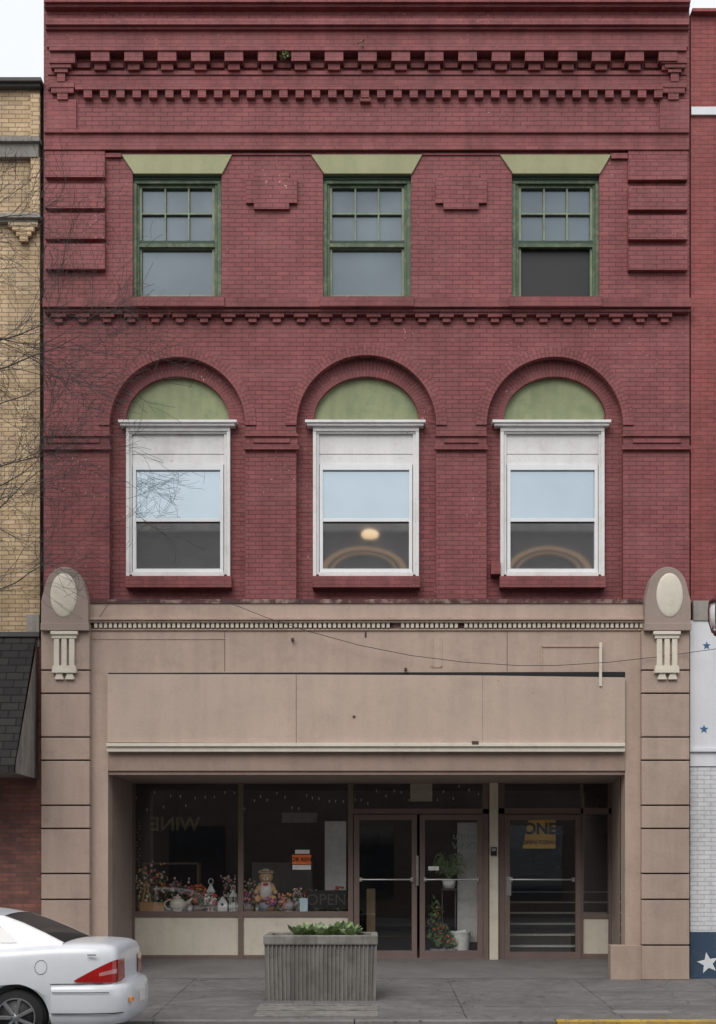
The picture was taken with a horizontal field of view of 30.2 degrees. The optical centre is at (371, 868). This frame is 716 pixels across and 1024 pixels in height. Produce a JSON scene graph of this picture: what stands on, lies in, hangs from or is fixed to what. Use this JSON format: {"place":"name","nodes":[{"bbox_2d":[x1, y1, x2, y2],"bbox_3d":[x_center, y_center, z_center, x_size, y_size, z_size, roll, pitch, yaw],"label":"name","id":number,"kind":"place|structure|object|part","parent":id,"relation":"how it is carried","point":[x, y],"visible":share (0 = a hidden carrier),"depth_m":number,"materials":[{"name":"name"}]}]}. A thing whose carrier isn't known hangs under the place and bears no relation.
{"place":"outdoors","nodes":[
{"label":"outdoors","id":0,"kind":"place"},
{"bbox_2d":[0,907,147,1023],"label":"parked car","id":1,"kind":"object","parent":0,"point":[52,971],"visible":1,"depth_m":13.84,"materials":[{"name":"white paint"}]},
{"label":"side windows","id":2,"kind":"part","parent":1,"relation":"part of","materials":[{"name":"white glass"}]},
{"bbox_2d":[0,0,715,82],"label":"sky","id":3,"kind":"structure","parent":0,"point":[21,21],"materials":[{"name":"white"}]},
{"bbox_2d":[133,978,715,1018],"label":"sidewalk","id":4,"kind":"structure","parent":0,"point":[466,998],"depth_m":17.76,"materials":[{"name":"concrete"}]},
{"bbox_2d":[0,634,41,914],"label":"brick wall","id":5,"kind":"structure","parent":4,"relation":"on","point":[20,843],"depth_m":20.04,"materials":[{"name":"red brick"}]},
{"bbox_2d":[0,632,39,778],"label":"shingled awning","id":6,"kind":"object","parent":5,"relation":"attached to","point":[16,651],"visible":1,"depth_m":19.55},
{"bbox_2d":[0,90,40,633],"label":"brick wall","id":7,"kind":"structure","parent":5,"relation":"on","point":[15,109],"depth_m":20.05,"materials":[{"name":"beige brick"}]},
{"bbox_2d":[0,77,43,646],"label":"stone trim","id":8,"kind":"structure","parent":7,"relation":"attached to","point":[26,145],"depth_m":19.98,"materials":[{"name":"beige stone"}]},
{"bbox_2d":[0,126,227,616],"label":"bare tree","id":9,"kind":"object","parent":4,"relation":"on","point":[47,440],"visible":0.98,"depth_m":18.25,"materials":[{"name":"brown plant"}]},
{"bbox_2d":[254,1004,377,1020],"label":"planter base slab","id":10,"kind":"structure","parent":4,"relation":"on","point":[318,1010],"depth_m":16.60,"materials":[{"name":"concrete"}]},
{"bbox_2d":[263,920,377,1000],"bbox_3d":[-0.669,1.222,17.975,1.514,1.057,0.950,0,0,0],"label":"concrete planter","id":11,"kind":"object","parent":4,"relation":"on","point":[319,961],"visible":1,"depth_m":17.54,"materials":[{"name":"concrete"}]},
{"bbox_2d":[41,631,688,979],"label":"storefront pilasters","id":12,"kind":"object","parent":4,"relation":"on","point":[661,952],"visible":0.91,"depth_m":19.82,"materials":[{"name":"beige stone"}]},
{"bbox_2d":[90,603,642,944],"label":"storefront cladding","id":13,"kind":"structure","parent":4,"relation":"on","point":[266,651],"depth_m":19.94,"materials":[{"name":"beige stone"}]},
{"bbox_2d":[91,631,601,743],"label":"frieze conduits","id":14,"kind":"object","parent":13,"relation":"attached to","point":[600,671],"visible":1,"depth_m":19.93,"materials":[{"name":"metal"}]},
{"bbox_2d":[106,743,624,775],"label":"fascia trim","id":15,"kind":"structure","parent":13,"relation":"attached to","point":[364,759],"depth_m":19.93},
{"bbox_2d":[107,674,624,742],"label":"fascia sign boards","id":16,"kind":"object","parent":13,"relation":"attached to","point":[222,708],"visible":1,"depth_m":19.87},
{"bbox_2d":[41,567,690,679],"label":"pilaster medallions","id":17,"kind":"object","parent":13,"relation":"attached to","point":[667,608],"visible":0.98,"depth_m":19.76,"materials":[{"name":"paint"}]},
{"bbox_2d":[89,617,643,630],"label":"storefront cornice","id":18,"kind":"structure","parent":13,"relation":"attached to","point":[373,623],"depth_m":19.89,"materials":[{"name":"beige stone"}]},
{"bbox_2d":[108,672,624,676],"bbox_3d":[-0.070,-2.918,19.941,7.775,0.094,0.009,0,0,0],"label":"fascia gap","id":19,"kind":"object","parent":13,"relation":"attached to","point":[589,674],"visible":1,"depth_m":19.94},
{"bbox_2d":[89,599,643,602],"bbox_3d":[-0.060,-4.020,19.950,8.378,0.060,0.100,0,0,0],"label":"base course","id":20,"kind":"object","parent":13,"relation":"on","point":[392,601],"visible":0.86,"depth_m":19.90,"materials":[{"name":"brown stone"}]},
{"bbox_2d":[44,8,688,598],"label":"brick wall","id":21,"kind":"structure","parent":13,"relation":"on","point":[460,360],"depth_m":20.00,"materials":[{"name":"red brick"}]},
{"bbox_2d":[99,346,255,424],"bbox_3d":[-2.922,-7.284,19.999,2.367,1.184,0.042,0,0,0],"label":"arch ring","id":22,"kind":"object","parent":21,"relation":"attached to","point":[230,375],"visible":0.89,"depth_m":19.98,"materials":[{"name":"red brick"}]},
{"bbox_2d":[111,360,244,423],"bbox_3d":[-2.943,-7.272,20.202,2.123,1.062,0.156,0,0,0],"label":"arch inner ring","id":23,"kind":"object","parent":21,"relation":"attached to","point":[224,390],"visible":0.76,"depth_m":20.12,"materials":[{"name":"red brick"}]},
{"bbox_2d":[133,175,598,295],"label":"window frames","id":24,"kind":"structure","parent":21,"relation":"attached to","point":[378,183],"depth_m":20.10,"materials":[{"name":"green paint"}]},
{"bbox_2d":[142,190,588,295],"bbox_3d":[-0.081,-9.539,20.200,6.868,1.707,0.040,0,0,0],"label":"window glass","id":25,"kind":"object","parent":24,"relation":"attached to","point":[554,272],"visible":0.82,"depth_m":20.18,"materials":[{"name":"grey glass"}]},
{"bbox_2d":[127,379,604,419],"bbox_3d":[-0.078,-7.190,20.240,7.422,0.717,0.060,0,0,0],"label":"tympanum panel","id":26,"kind":"object","parent":21,"relation":"attached to","point":[376,399],"visible":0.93,"depth_m":20.21,"materials":[{"name":"green paint"}]},
{"bbox_2d":[42,0,690,589],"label":"brick trim","id":27,"kind":"structure","parent":21,"relation":"attached to","point":[134,44],"depth_m":19.94,"materials":[{"name":"red brick"}]},
{"bbox_2d":[280,40,364,59],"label":"cornice weeds","id":28,"kind":"object","parent":27,"relation":"on","point":[286,53],"visible":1,"depth_m":19.82,"materials":[{"name":"green plant"}]},
{"bbox_2d":[45,150,687,271],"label":"brick panels","id":29,"kind":"object","parent":27,"relation":"attached to","point":[453,191],"visible":0.97,"depth_m":19.91,"materials":[{"name":"red brick"}]},
{"bbox_2d":[111,416,621,598],"bbox_3d":[-0.075,-5.445,20.210,7.881,2.879,0.160,0,0,0],"label":"recessed bay brick","id":30,"kind":"object","parent":21,"relation":"attached to","point":[613,509],"visible":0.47,"depth_m":20.13,"materials":[{"name":"red brick"}]},
{"bbox_2d":[118,420,610,575],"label":"arched window frames","id":31,"kind":"structure","parent":30,"relation":"attached to","point":[390,442],"depth_m":20.07,"materials":[{"name":"white wood"}]},
{"bbox_2d":[133,465,597,571],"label":"storm window frames","id":32,"kind":"structure","parent":31,"relation":"attached to","point":[509,468],"depth_m":20.08,"materials":[{"name":"white metal"}]},
{"bbox_2d":[136,471,593,568],"bbox_3d":[-0.091,-5.304,20.130,7.005,1.551,0.040,0,0,0],"label":"arched window glass","id":33,"kind":"object","parent":32,"relation":"in","point":[385,494],"visible":1,"depth_m":20.13,"materials":[{"name":"clear glass"}]},
{"bbox_2d":[319,467,412,571],"bbox_3d":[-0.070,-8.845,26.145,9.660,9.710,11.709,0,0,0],"label":"window frame","id":34,"kind":"object","parent":31,"relation":"attached to","point":[319,519],"visible":0.08,"depth_m":20.29,"materials":[{"name":"white wood"}]},
{"bbox_2d":[122,154,610,175],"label":"window lintels","id":35,"kind":"structure","parent":21,"relation":"attached to","point":[366,164],"depth_m":19.97,"materials":[{"name":"green paint"}]},
{"bbox_2d":[297,358,435,423],"bbox_3d":[-0.075,-7.287,20.202,2.184,1.092,0.156,0,0,0],"label":"arch inner ring","id":36,"kind":"object","parent":21,"relation":"attached to","point":[328,380],"visible":0.83,"depth_m":20.12,"materials":[{"name":"red brick"}]},
{"bbox_2d":[286,344,446,425],"bbox_3d":[-0.075,-7.299,19.999,2.427,1.214,0.042,0,0,0],"label":"arch ring","id":37,"kind":"object","parent":21,"relation":"attached to","point":[319,366],"visible":1,"depth_m":19.98,"materials":[{"name":"red brick"}]},
{"bbox_2d":[487,360,620,423],"bbox_3d":[2.787,-7.275,20.202,2.133,1.067,0.156,0,0,0],"label":"arch inner ring","id":38,"kind":"object","parent":21,"relation":"attached to","point":[522,377],"visible":0.83,"depth_m":20.12,"materials":[{"name":"red brick"}]},
{"bbox_2d":[476,346,633,424],"bbox_3d":[2.767,-7.287,19.999,2.377,1.189,0.042,0,0,0],"label":"arch ring","id":39,"kind":"object","parent":21,"relation":"attached to","point":[597,365],"visible":1,"depth_m":19.98,"materials":[{"name":"red brick"}]},
{"bbox_2d":[99,599,713,665],"bbox_3d":[1.124,-3.531,19.840,10.413,0.998,0.128,0,0,0],"label":"overhead cable","id":40,"kind":"object","parent":13,"relation":"attached to","point":[391,651],"visible":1,"depth_m":19.78,"materials":[{"name":"black rubber"}]},
{"bbox_2d":[140,959,607,977],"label":"entrance floor","id":41,"kind":"structure","parent":4,"relation":"on","point":[394,968],"depth_m":20.94,"materials":[{"name":"concrete"}]},
{"bbox_2d":[113,776,611,959],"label":"shopfront frames","id":42,"kind":"structure","parent":41,"relation":"on","point":[240,933],"depth_m":21.95,"materials":[{"name":"brown metal"}]},
{"bbox_2d":[150,817,199,830],"bbox_3d":[-3.253,-0.750,22.020,0.829,0.232,0.004,0,0,0],"label":"wine window lettering","id":43,"kind":"object","parent":42,"relation":"attached to","point":[171,819],"visible":1,"depth_m":22.02,"materials":[{"name":"brown paint"}]},
{"bbox_2d":[289,850,314,869],"bbox_3d":[-1.151,-0.148,21.980,0.437,0.341,0.020,0,0,0],"label":"for rent sign","id":44,"kind":"object","parent":42,"relation":"attached to","point":[301,859],"visible":1,"depth_m":21.98,"materials":[{"name":"orange paper"}]},
{"bbox_2d":[300,898,307,910],"bbox_3d":[-1.121,0.599,21.985,0.132,0.231,0.010,0,0,0],"label":"business card","id":45,"kind":"object","parent":42,"relation":"attached to","point":[303,904],"visible":1,"depth_m":21.98,"materials":[{"name":"paper"}]},
{"bbox_2d":[428,866,438,869],"bbox_3d":[1.032,-0.011,21.955,0.176,0.066,0.010,0,0,0],"label":"door sticker","id":46,"kind":"object","parent":42,"relation":"attached to","point":[433,867],"depth_m":21.95,"materials":[{"name":"white paper"}]},
{"bbox_2d":[452,834,475,848],"bbox_3d":[1.532,-0.449,21.970,0.392,0.249,0.004,0,0,0],"label":"door lettering","id":47,"kind":"object","parent":42,"relation":"attached to","point":[462,843],"depth_m":21.97,"materials":[{"name":"grey"}]},
{"bbox_2d":[510,820,556,847],"bbox_3d":[2.700,-0.579,22.056,0.770,0.474,0.027,0,0,0],"label":"yellow banner","id":48,"kind":"object","parent":42,"relation":"attached to","point":[532,833],"visible":1,"depth_m":22.05,"materials":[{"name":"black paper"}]},
{"bbox_2d":[112,776,620,943],"bbox_3d":[0.107,0.215,21.060,8.371,3.271,2.080,0,0,0],"label":"entrance recess","id":49,"kind":"object","parent":41,"relation":"on","point":[122,858],"visible":0.58,"depth_m":21.05,"materials":[{"name":"paint"}]},
{"bbox_2d":[410,784,431,800],"bbox_3d":[0.834,-1.276,22.105,0.365,0.298,0.010,0,0,0],"label":"paper notice","id":50,"kind":"object","parent":49,"relation":"attached to","point":[420,792],"visible":1,"depth_m":22.10,"materials":[{"name":"beige paper"}]},
{"bbox_2d":[168,979,700,1020],"bbox_3d":[-0.190,1.721,17.728,9.997,0.158,4.192,0,0,0],"label":"gutter debris","id":51,"kind":"object","parent":4,"relation":"on","point":[472,1018],"visible":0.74,"depth_m":16.13,"materials":[{"name":"brown plant"}]},
{"bbox_2d":[611,1010,672,1014],"bbox_3d":[3.350,1.779,16.425,0.700,0.022,0.350,0,0,0],"label":"utility cover","id":52,"kind":"object","parent":4,"relation":"on","point":[640,1012],"visible":1,"depth_m":16.34,"materials":[{"name":"metal"}]},
{"bbox_2d":[688,8,715,978],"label":"trim","id":53,"kind":"structure","parent":4,"relation":"on","point":[702,815],"depth_m":19.98,"materials":[{"name":"grey stone"}]},
{"bbox_2d":[689,15,715,619],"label":"brick wall","id":54,"kind":"structure","parent":0,"point":[702,319],"depth_m":20.04,"materials":[{"name":"red brick"}]},
{"bbox_2d":[708,595,715,635],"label":"sign","id":55,"kind":"object","parent":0,"point":[712,612],"visible":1,"depth_m":16.76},
{"label":"ground","id":56,"kind":"structure","parent":0,"visible":0},
{"bbox_2d":[118,1019,715,1023],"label":"curb","id":57,"kind":"structure","parent":56,"relation":"on","point":[425,1021],"depth_m":15.75,"materials":[{"name":"concrete"}]},
{"bbox_2d":[585,784,620,890],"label":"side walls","id":58,"kind":"structure","parent":56,"relation":"on","point":[599,793],"depth_m":25.92,"materials":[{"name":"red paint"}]},
{"bbox_2d":[136,784,602,956],"bbox_3d":[0.427,-0.085,25.000,8.995,3.130,6.000,0,0,0],"label":"shop interior","id":59,"kind":"object","parent":58,"relation":"attached to","point":[279,830],"visible":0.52,"depth_m":28.00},
{"bbox_2d":[136,866,152,902],"bbox_3d":[-3.803,0.335,22.194,0.292,0.760,0.275,0,0,0],"label":"flower arrangement","id":60,"kind":"object","parent":59,"relation":"on","point":[142,882],"visible":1,"depth_m":22.13,"materials":[{"name":"multicoloured plant"}]},
{"bbox_2d":[140,881,164,910],"bbox_3d":[-3.659,0.455,22.130,0.414,0.525,0.100,0,0,0],"label":"wooden planter box","id":61,"kind":"object","parent":59,"relation":"on","point":[152,906],"visible":0.98,"depth_m":22.08,"materials":[{"name":"brown wood"}]},
{"bbox_2d":[149,860,168,901],"bbox_3d":[-3.572,0.283,22.316,0.333,0.865,0.287,0,0,0],"label":"flower arrangement","id":62,"kind":"object","parent":59,"relation":"on","point":[155,888],"visible":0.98,"depth_m":22.27,"materials":[{"name":"multicoloured plant"}]},
{"bbox_2d":[164,894,192,910],"bbox_3d":[-3.217,0.567,22.130,0.482,0.297,0.216,0,0,0],"label":"teapot","id":63,"kind":"object","parent":59,"relation":"on","point":[177,903],"visible":0.98,"depth_m":22.07,"materials":[{"name":"beige ceramic"}]},
{"bbox_2d":[169,877,190,910],"bbox_3d":[-3.224,0.424,22.402,0.379,0.581,0.286,0,0,0],"label":"flower arrangement","id":64,"kind":"object","parent":59,"relation":"on","point":[179,885],"visible":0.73,"depth_m":22.35,"materials":[{"name":"multicoloured plant"}]},
{"bbox_2d":[186,901,192,910],"bbox_3d":[-3.048,0.625,22.250,0.117,0.180,0.120,0,0,0],"label":"ceramic vase","id":65,"kind":"object","parent":59,"relation":"on","point":[189,907],"visible":0.88,"depth_m":22.21,"materials":[{"name":"white ceramic"}]},
{"bbox_2d":[190,884,205,910],"bbox_3d":[-2.903,0.483,22.250,0.302,0.465,0.288,0,0,0],"label":"flower arrangement","id":66,"kind":"object","parent":59,"relation":"on","point":[199,907],"visible":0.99,"depth_m":22.18,"materials":[{"name":"plant"}]},
{"bbox_2d":[203,893,217,910],"bbox_3d":[-2.673,0.556,22.155,0.251,0.318,0.279,0,0,0],"label":"flower arrangement","id":67,"kind":"object","parent":59,"relation":"on","point":[210,898],"visible":1,"depth_m":22.07,"materials":[{"name":"white plant"}]},
{"bbox_2d":[206,878,214,910],"bbox_3d":[-2.680,0.433,22.150,0.147,0.563,0.170,0,0,0],"label":"lantern","id":68,"kind":"object","parent":59,"relation":"on","point":[210,889],"visible":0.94,"depth_m":22.12,"materials":[{"name":"beige ceramic"}]},
{"bbox_2d":[218,896,227,910],"bbox_3d":[-2.486,0.586,22.198,0.160,0.259,0.125,0,0,0],"label":"white birdhouse","id":69,"kind":"object","parent":59,"relation":"on","point":[222,904],"visible":0.93,"depth_m":22.14,"materials":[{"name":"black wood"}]},
{"bbox_2d":[217,875,236,910],"bbox_3d":[-2.425,0.412,22.380,0.333,0.624,0.246,0,0,0],"label":"flower arrangement","id":70,"kind":"object","parent":59,"relation":"on","point":[226,895],"visible":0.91,"depth_m":22.33,"materials":[{"name":"multicoloured plant"}]},
{"bbox_2d":[229,885,237,910],"bbox_3d":[-2.304,0.489,22.150,0.147,0.452,0.170,0,0,0],"label":"lantern","id":71,"kind":"object","parent":59,"relation":"in","point":[234,903],"visible":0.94,"depth_m":22.12,"materials":[{"name":"beige ceramic"}]},
{"bbox_2d":[244,893,255,910],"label":"flower arrangement","id":72,"kind":"object","parent":59,"relation":"on","point":[250,901],"visible":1,"depth_m":22.11,"materials":[{"name":"plant"}]},
{"bbox_2d":[244,878,256,910],"bbox_3d":[-2.049,0.434,22.393,0.303,0.561,0.270,0,0,0],"label":"flower arrangement","id":73,"kind":"object","parent":59,"relation":"on","point":[249,885],"visible":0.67,"depth_m":22.32,"materials":[{"name":"multicoloured plant"}]},
{"bbox_2d":[254,901,258,910],"bbox_3d":[-1.913,0.625,22.250,0.117,0.180,0.120,0,0,0],"label":"ceramic vase","id":74,"kind":"object","parent":59,"relation":"on","point":[256,908],"visible":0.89,"depth_m":22.21,"materials":[{"name":"white ceramic"}]},
{"bbox_2d":[254,868,277,910],"bbox_3d":[-1.762,0.352,22.213,0.397,0.725,0.294,0,0,0],"label":"teddy bear","id":75,"kind":"object","parent":59,"relation":"on","point":[265,887],"visible":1,"depth_m":22.13},
{"bbox_2d":[263,896,277,910],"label":"flower arrangement","id":76,"kind":"object","parent":59,"relation":"on","point":[272,906],"visible":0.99,"depth_m":22.06,"materials":[{"name":"purple plant"}]},
{"bbox_2d":[278,893,291,910],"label":"flower arrangement","id":77,"kind":"object","parent":59,"relation":"on","point":[283,899],"visible":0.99,"depth_m":22.08,"materials":[{"name":"pink plant"}]},
{"bbox_2d":[277,898,299,910],"bbox_3d":[-1.373,0.594,22.140,0.392,0.242,0.176,0,0,0],"label":"teapot","id":78,"kind":"object","parent":59,"relation":"on","point":[290,907],"visible":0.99,"depth_m":22.09,"materials":[{"name":"grey ceramic"}]},
{"bbox_2d":[292,887,303,910],"bbox_3d":[-1.225,0.510,22.296,0.224,0.409,0.295,0,0,21],"label":"flower arrangement","id":79,"kind":"object","parent":59,"relation":"on","point":[295,894],"visible":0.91,"depth_m":22.22,"materials":[{"name":"pink plant"}]},
{"bbox_2d":[136,785,478,905],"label":"string lights","id":80,"kind":"object","parent":59,"relation":"attached to","point":[267,800],"visible":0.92,"depth_m":22.11},
{"bbox_2d":[306,890,346,909],"bbox_3d":[-0.752,0.520,22.114,0.686,0.332,0.032,0,0,0],"label":"open sign","id":81,"kind":"object","parent":59,"relation":"attached to","point":[327,899],"visible":1,"depth_m":22.12,"materials":[{"name":"black paint"}]},
{"bbox_2d":[334,885,343,910],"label":"flower arrangement","id":82,"kind":"object","parent":59,"relation":"on","point":[339,887],"visible":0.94,"depth_m":22.20,"materials":[{"name":"red plant"}]},
{"bbox_2d":[426,895,443,949],"bbox_3d":[1.058,0.955,22.150,0.339,1.050,0.288,0,0,0],"label":"potted plant","id":83,"kind":"object","parent":59,"relation":"on","point":[434,916],"visible":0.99,"depth_m":22.12,"materials":[{"name":"green plant"}]},
{"bbox_2d":[433,923,451,949],"bbox_3d":[1.188,1.183,22.143,0.321,0.594,0.322,0,0,0],"label":"potted plant","id":84,"kind":"object","parent":59,"relation":"on","point":[440,940],"visible":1,"depth_m":22.10,"materials":[{"name":"green plant"}]},
{"bbox_2d":[429,852,467,947],"bbox_3d":[1.287,0.597,22.200,0.648,1.766,0.240,0,0,0],"label":"spider plant","id":85,"kind":"object","parent":59,"relation":"on","point":[448,870],"visible":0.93,"depth_m":22.19,"materials":[{"name":"green plant"}]},
{"bbox_2d":[443,930,457,949],"bbox_3d":[1.351,1.242,22.114,0.340,0.477,0.239,0,0,-16],"label":"potted plant","id":86,"kind":"object","parent":59,"relation":"on","point":[451,943],"visible":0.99,"depth_m":22.08,"materials":[{"name":"green plant"}]},
{"bbox_2d":[450,930,470,949],"bbox_3d":[1.491,1.240,22.220,0.370,0.460,0.370,0,0,0],"label":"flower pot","id":87,"kind":"object","parent":59,"relation":"on","point":[462,939],"visible":0.71,"depth_m":22.08,"materials":[{"name":"white ceramic"}]},
{"bbox_2d":[504,799,620,951],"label":"interior stairs","id":88,"kind":"structure","parent":59,"relation":"on","point":[542,915],"depth_m":24.06,"materials":[{"name":"black paint"}]}
]}

